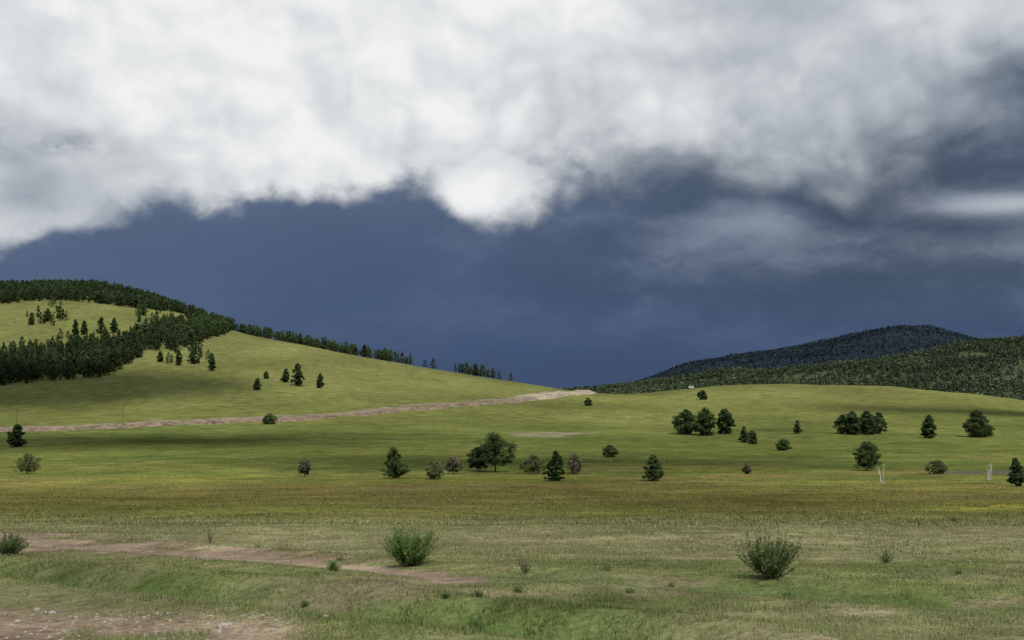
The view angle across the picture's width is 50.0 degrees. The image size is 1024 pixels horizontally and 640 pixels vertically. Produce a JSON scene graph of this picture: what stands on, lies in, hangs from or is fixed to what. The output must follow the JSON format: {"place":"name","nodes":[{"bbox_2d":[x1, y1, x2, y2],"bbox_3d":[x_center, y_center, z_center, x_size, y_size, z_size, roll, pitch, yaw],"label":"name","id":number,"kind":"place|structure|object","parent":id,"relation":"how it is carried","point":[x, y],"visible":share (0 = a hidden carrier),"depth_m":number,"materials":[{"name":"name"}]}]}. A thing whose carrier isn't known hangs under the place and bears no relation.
{"place":"outdoors","nodes":[
{"label":"outdoors","id":0,"kind":"place"},
{"bbox_2d":[0,390,595,431],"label":"dirt road","id":1,"kind":"structure","parent":0,"point":[423,406],"depth_m":613.05,"materials":[{"name":"brown soil"}]},
{"bbox_2d":[0,291,1023,639],"bbox_3d":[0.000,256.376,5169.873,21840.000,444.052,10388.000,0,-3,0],"label":"terrain","id":2,"kind":"structure","parent":0,"point":[148,385],"depth_m":212.09,"materials":[{"name":"green plant"}]},
{"bbox_2d":[0,530,31,555],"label":"caragana bush","id":3,"kind":"object","parent":2,"relation":"on","point":[10,544],"visible":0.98,"depth_m":37.25,"materials":[{"name":"green plant"}]},
{"bbox_2d":[6,424,27,446],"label":"pine tree","id":4,"kind":"object","parent":2,"relation":"on","point":[15,438],"visible":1,"depth_m":400.42,"materials":[{"name":"green plant"}]},
{"bbox_2d":[10,453,41,473],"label":"willow shrub","id":5,"kind":"object","parent":2,"relation":"on","point":[27,460],"visible":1,"depth_m":243.25,"materials":[{"name":"green plant"}]},
{"bbox_2d":[28,312,34,324],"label":"larch tree","id":6,"kind":"object","parent":2,"relation":"on","point":[31,320],"visible":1,"depth_m":1046.24,"materials":[{"name":"green plant"}]},
{"bbox_2d":[45,308,51,321],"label":"larch tree","id":7,"kind":"object","parent":2,"relation":"on","point":[48,314],"visible":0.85,"depth_m":1062.31,"materials":[{"name":"green plant"}]},
{"bbox_2d":[71,319,78,335],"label":"larch tree","id":8,"kind":"object","parent":2,"relation":"on","point":[75,330],"visible":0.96,"depth_m":979.08,"materials":[{"name":"green plant"}]},
{"bbox_2d":[80,320,87,334],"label":"larch tree","id":9,"kind":"object","parent":2,"relation":"on","point":[83,330],"visible":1,"depth_m":983.32,"materials":[{"name":"green plant"}]},
{"bbox_2d":[95,317,105,332],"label":"larch tree","id":10,"kind":"object","parent":2,"relation":"on","point":[101,323],"visible":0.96,"depth_m":987.96,"materials":[{"name":"green plant"}]},
{"bbox_2d":[109,318,117,332],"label":"larch tree","id":11,"kind":"object","parent":2,"relation":"on","point":[113,327],"visible":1,"depth_m":991.94,"materials":[{"name":"green plant"}]},
{"bbox_2d":[156,351,163,361],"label":"larch tree","id":12,"kind":"object","parent":2,"relation":"on","point":[159,357],"visible":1,"depth_m":844.58,"materials":[{"name":"green plant"}]},
{"bbox_2d":[175,349,182,364],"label":"larch tree","id":13,"kind":"object","parent":2,"relation":"on","point":[178,361],"visible":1,"depth_m":831.78,"materials":[{"name":"green plant"}]},
{"bbox_2d":[187,346,200,363],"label":"larch tree","id":14,"kind":"object","parent":2,"relation":"on","point":[193,353],"visible":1,"depth_m":840.83,"materials":[{"name":"green plant"}]},
{"bbox_2d":[204,528,214,542],"bbox_3d":[-12.510,8.864,45.389,0.496,0.774,0.502,-1,-4,16],"label":"steppe herb","id":15,"kind":"object","parent":2,"relation":"on","point":[210,538],"visible":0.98,"depth_m":45.37,"materials":[{"name":"green plant"}]},
{"bbox_2d":[1,538,418,639],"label":"gravel stones","id":16,"kind":"object","parent":2,"relation":"on","point":[221,626],"visible":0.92,"depth_m":14.25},
{"bbox_2d":[208,353,215,370],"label":"larch tree","id":17,"kind":"object","parent":2,"relation":"on","point":[212,363],"visible":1,"depth_m":814.25,"materials":[{"name":"green plant"}]},
{"bbox_2d":[0,278,512,384],"bbox_3d":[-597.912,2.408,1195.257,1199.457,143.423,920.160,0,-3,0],"label":"hillside larch forest","id":18,"kind":"object","parent":2,"relation":"on","point":[107,353],"visible":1,"depth_m":1025.91,"materials":[{"name":"green plant"}]},
{"bbox_2d":[253,378,262,389],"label":"larch tree","id":19,"kind":"object","parent":2,"relation":"on","point":[256,385],"visible":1,"depth_m":725.44,"materials":[{"name":"green plant"}]},
{"bbox_2d":[263,371,268,378],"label":"larch tree","id":20,"kind":"object","parent":2,"relation":"on","point":[266,374],"visible":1,"depth_m":788.12,"materials":[{"name":"green plant"}]},
{"bbox_2d":[262,413,276,423],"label":"willow shrub","id":21,"kind":"object","parent":2,"relation":"on","point":[268,418],"visible":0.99,"depth_m":543.22,"materials":[{"name":"green plant"}]},
{"bbox_2d":[280,368,289,381],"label":"larch tree","id":22,"kind":"object","parent":2,"relation":"on","point":[285,377],"visible":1,"depth_m":771.57,"materials":[{"name":"green plant"}]},
{"bbox_2d":[290,363,304,385],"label":"larch tree","id":23,"kind":"object","parent":2,"relation":"on","point":[298,376],"visible":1,"depth_m":753.75,"materials":[{"name":"green plant"}]},
{"bbox_2d":[297,458,311,476],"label":"willow shrub","id":24,"kind":"object","parent":2,"relation":"on","point":[305,465],"visible":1,"depth_m":233.10,"materials":[{"name":"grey plant"}]},
{"bbox_2d":[298,598,314,606],"bbox_3d":[-3.289,4.494,17.462,0.269,0.150,0.268,-3,-4,41],"label":"steppe herb","id":25,"kind":"object","parent":2,"relation":"on","point":[303,603],"visible":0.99,"depth_m":17.42,"materials":[{"name":"green plant"}]},
{"bbox_2d":[316,373,324,387],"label":"larch tree","id":26,"kind":"object","parent":2,"relation":"on","point":[320,383],"visible":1,"depth_m":750.31,"materials":[{"name":"green plant"}]},
{"bbox_2d":[326,561,341,571],"bbox_3d":[-3.563,4.923,21.876,0.343,0.251,0.295,1,-4,-22],"label":"steppe herb","id":27,"kind":"object","parent":2,"relation":"on","point":[334,566],"visible":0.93,"depth_m":21.86,"materials":[{"name":"green plant"}]},
{"bbox_2d":[381,447,410,477],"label":"larch tree","id":28,"kind":"object","parent":2,"relation":"on","point":[393,471],"visible":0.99,"depth_m":219.25,"materials":[{"name":"green plant"}]},
{"bbox_2d":[377,517,445,566],"bbox_3d":[-2.679,5.938,29.228,1.829,1.340,1.551,0,-3,0],"label":"willow bush","id":29,"kind":"object","parent":2,"relation":"on","point":[412,552],"visible":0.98,"depth_m":29.10,"materials":[{"name":"green plant"}]},
{"bbox_2d":[424,459,444,479],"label":"willow shrub","id":30,"kind":"object","parent":2,"relation":"on","point":[436,470],"visible":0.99,"depth_m":212.94,"materials":[{"name":"green plant"}]},
{"bbox_2d":[440,590,451,598],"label":"steppe herb","id":31,"kind":"object","parent":2,"relation":"on","point":[445,594],"visible":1,"depth_m":16.50,"materials":[{"name":"green plant"}]},
{"bbox_2d":[443,456,463,473],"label":"willow shrub","id":32,"kind":"object","parent":2,"relation":"on","point":[452,462],"visible":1,"depth_m":239.64,"materials":[{"name":"green plant"}]},
{"bbox_2d":[462,617,483,629],"bbox_3d":[-0.534,4.223,15.229,0.326,0.218,0.265,0,-3,0],"label":"steppe herb","id":33,"kind":"object","parent":2,"relation":"on","point":[470,624],"visible":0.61,"depth_m":15.19,"materials":[{"name":"green plant"}]},
{"bbox_2d":[466,446,489,470],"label":"pine tree","id":34,"kind":"object","parent":2,"relation":"on","point":[478,464],"visible":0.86,"depth_m":254.52,"materials":[{"name":"green plant"}]},
{"bbox_2d":[473,587,483,596],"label":"steppe herb","id":35,"kind":"object","parent":2,"relation":"on","point":[479,593],"visible":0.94,"depth_m":16.48,"materials":[{"name":"green plant"}]},
{"bbox_2d":[472,431,518,471],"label":"pine tree","id":36,"kind":"object","parent":2,"relation":"on","point":[495,447],"visible":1,"depth_m":251.82,"materials":[{"name":"green plant"}]},
{"bbox_2d":[0,516,1020,629],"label":"steppe wildflowers","id":37,"kind":"object","parent":2,"relation":"on","point":[539,538],"visible":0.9,"depth_m":45.65,"materials":[{"name":"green plant"}]},
{"bbox_2d":[0,443,1023,526],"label":"meadow grass","id":38,"kind":"structure","parent":2,"relation":"on","point":[754,521],"depth_m":110.33,"materials":[{"name":"green plant"}]},
{"bbox_2d":[511,585,528,592],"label":"steppe herb","id":39,"kind":"object","parent":2,"relation":"on","point":[518,589],"visible":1,"depth_m":17.82,"materials":[{"name":"green plant"}]},
{"bbox_2d":[516,549,531,573],"bbox_3d":[0.274,5.210,23.637,0.385,0.563,0.324,0,-3,5],"label":"steppe herb","id":40,"kind":"object","parent":2,"relation":"on","point":[525,568],"visible":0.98,"depth_m":23.61,"materials":[{"name":"green plant"}]},
{"bbox_2d":[518,453,547,473],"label":"willow shrub","id":41,"kind":"object","parent":2,"relation":"on","point":[535,465],"visible":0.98,"depth_m":242.40,"materials":[{"name":"green plant"}]},
{"bbox_2d":[542,450,564,480],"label":"pine tree","id":42,"kind":"object","parent":2,"relation":"on","point":[553,473],"visible":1,"depth_m":205.90,"materials":[{"name":"green plant"}]},
{"bbox_2d":[564,453,582,473],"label":"willow shrub","id":43,"kind":"object","parent":2,"relation":"on","point":[572,459],"visible":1,"depth_m":243.55,"materials":[{"name":"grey plant"}]},
{"bbox_2d":[583,397,592,405],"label":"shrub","id":44,"kind":"object","parent":2,"relation":"on","point":[587,401],"visible":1,"depth_m":792.21,"materials":[{"name":"green plant"}]},
{"bbox_2d":[597,563,614,570],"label":"steppe herb","id":45,"kind":"object","parent":2,"relation":"on","point":[608,567],"visible":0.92,"depth_m":22.04,"materials":[{"name":"green plant"}]},
{"bbox_2d":[602,445,617,456],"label":"willow shrub","id":46,"kind":"object","parent":2,"relation":"on","point":[609,451],"visible":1,"depth_m":336.63,"materials":[{"name":"green plant"}]},
{"bbox_2d":[624,587,635,592],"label":"steppe herb","id":47,"kind":"object","parent":2,"relation":"on","point":[630,590],"visible":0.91,"depth_m":18.29,"materials":[{"name":"green plant"}]},
{"bbox_2d":[641,454,663,480],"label":"pine tree","id":48,"kind":"object","parent":2,"relation":"on","point":[652,473],"visible":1,"depth_m":204.62,"materials":[{"name":"green plant"}]},
{"bbox_2d":[671,409,699,434],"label":"pine tree","id":49,"kind":"object","parent":2,"relation":"on","point":[688,419],"visible":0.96,"depth_m":517.53,"materials":[{"name":"green plant"}]},
{"bbox_2d":[697,390,707,399],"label":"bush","id":50,"kind":"object","parent":2,"relation":"on","point":[701,395],"visible":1,"depth_m":859.04,"materials":[{"name":"green plant"}]},
{"bbox_2d":[692,407,716,435],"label":"pine tree","id":51,"kind":"object","parent":2,"relation":"on","point":[704,417],"visible":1,"depth_m":508.49,"materials":[{"name":"green plant"}]},
{"bbox_2d":[716,409,736,433],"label":"pine tree","id":52,"kind":"object","parent":2,"relation":"on","point":[725,417],"visible":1,"depth_m":516.77,"materials":[{"name":"green plant"}]},
{"bbox_2d":[738,426,748,442],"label":"conifer tree","id":53,"kind":"object","parent":2,"relation":"on","point":[743,438],"visible":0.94,"depth_m":463.36,"materials":[{"name":"green plant"}]},
{"bbox_2d":[741,463,751,473],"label":"willow shrub","id":54,"kind":"object","parent":2,"relation":"on","point":[746,469],"visible":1,"depth_m":240.34,"materials":[{"name":"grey plant"}]},
{"bbox_2d":[746,430,757,443],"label":"willow shrub","id":55,"kind":"object","parent":2,"relation":"on","point":[752,433],"visible":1,"depth_m":443.21,"materials":[{"name":"green plant"}]},
{"bbox_2d":[736,526,809,579],"bbox_3d":[4.814,4.332,20.405,1.326,0.984,1.392,0,-3,0],"label":"willow bush","id":56,"kind":"object","parent":2,"relation":"on","point":[765,560],"visible":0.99,"depth_m":20.32,"materials":[{"name":"green plant"}]},
{"bbox_2d":[775,438,791,450],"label":"willow shrub","id":57,"kind":"object","parent":2,"relation":"on","point":[783,444],"visible":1,"depth_m":396.36,"materials":[{"name":"green plant"}]},
{"bbox_2d":[780,591,797,596],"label":"steppe herb","id":58,"kind":"object","parent":2,"relation":"on","point":[789,593],"visible":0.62,"depth_m":18.88,"materials":[{"name":"green plant"}]},
{"bbox_2d":[558,335,1023,399],"bbox_3d":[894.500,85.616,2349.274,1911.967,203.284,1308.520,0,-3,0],"label":"valley larch forest","id":59,"kind":"object","parent":2,"relation":"on","point":[900,361],"visible":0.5,"depth_m":2406.18,"materials":[{"name":"green plant"}]},
{"bbox_2d":[793,420,802,433],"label":"larch tree","id":60,"kind":"object","parent":2,"relation":"on","point":[797,430],"visible":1,"depth_m":517.56,"materials":[{"name":"green plant"}]},
{"bbox_2d":[629,324,983,382],"bbox_3d":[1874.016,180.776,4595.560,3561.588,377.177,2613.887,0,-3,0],"label":"mountain forest","id":61,"kind":"object","parent":2,"relation":"on","point":[840,340],"visible":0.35,"depth_m":4556.63,"materials":[{"name":"green plant"}]},
{"bbox_2d":[832,414,846,433],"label":"pine tree","id":62,"kind":"object","parent":2,"relation":"on","point":[841,419],"visible":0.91,"depth_m":515.61,"materials":[{"name":"green plant"}]},
{"bbox_2d":[843,411,861,434],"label":"pine tree","id":63,"kind":"object","parent":2,"relation":"on","point":[853,421],"visible":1,"depth_m":509.48,"materials":[{"name":"green plant"}]},
{"bbox_2d":[852,441,882,470],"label":"pine tree","id":64,"kind":"object","parent":2,"relation":"on","point":[867,454],"visible":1,"depth_m":256.16,"materials":[{"name":"green plant"}]},
{"bbox_2d":[858,410,876,434],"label":"pine tree","id":65,"kind":"object","parent":2,"relation":"on","point":[868,425],"visible":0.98,"depth_m":509.66,"materials":[{"name":"green plant"}]},
{"bbox_2d":[876,463,884,482],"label":"bare birch sapling","id":66,"kind":"object","parent":2,"relation":"on","point":[880,474],"visible":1,"depth_m":198.24,"materials":[{"name":"white plant"}]},
{"bbox_2d":[875,411,887,433],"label":"pine tree","id":67,"kind":"object","parent":2,"relation":"on","point":[880,416],"visible":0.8,"depth_m":516.34,"materials":[{"name":"green plant"}]},
{"bbox_2d":[875,549,894,563],"bbox_3d":[10.167,6.376,29.634,0.535,0.499,0.608,2,-4,-26],"label":"steppe herb","id":68,"kind":"object","parent":2,"relation":"on","point":[884,559],"visible":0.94,"depth_m":29.63,"materials":[{"name":"green plant"}]},
{"bbox_2d":[920,415,937,437],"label":"larch tree","id":69,"kind":"object","parent":2,"relation":"on","point":[927,430],"visible":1,"depth_m":485.03,"materials":[{"name":"green plant"}]},
{"bbox_2d":[924,459,947,473],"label":"willow shrub","id":70,"kind":"object","parent":2,"relation":"on","point":[935,465],"visible":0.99,"depth_m":244.26,"materials":[{"name":"green plant"}]},
{"bbox_2d":[962,409,995,437],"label":"pine tree","id":71,"kind":"object","parent":2,"relation":"on","point":[977,420],"visible":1,"depth_m":494.39,"materials":[{"name":"green plant"}]},
{"bbox_2d":[987,463,991,479],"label":"bare birch sapling","id":72,"kind":"object","parent":2,"relation":"on","point":[989,471],"visible":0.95,"depth_m":210.54,"materials":[{"name":"white plant"}]},
{"bbox_2d":[1006,458,1023,485],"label":"pine tree","id":73,"kind":"object","parent":2,"relation":"on","point":[1015,478],"visible":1,"depth_m":180.65,"materials":[{"name":"green plant"}]},
{"bbox_2d":[0,0,1023,388],"label":"sky","id":74,"kind":"structure","parent":0,"point":[559,194],"materials":[{"name":"grey"}]},
{"bbox_2d":[944,471,1010,473],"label":"paved road","id":75,"kind":"structure","parent":0,"point":[963,472],"depth_m":249.21,"materials":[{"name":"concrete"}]}
]}

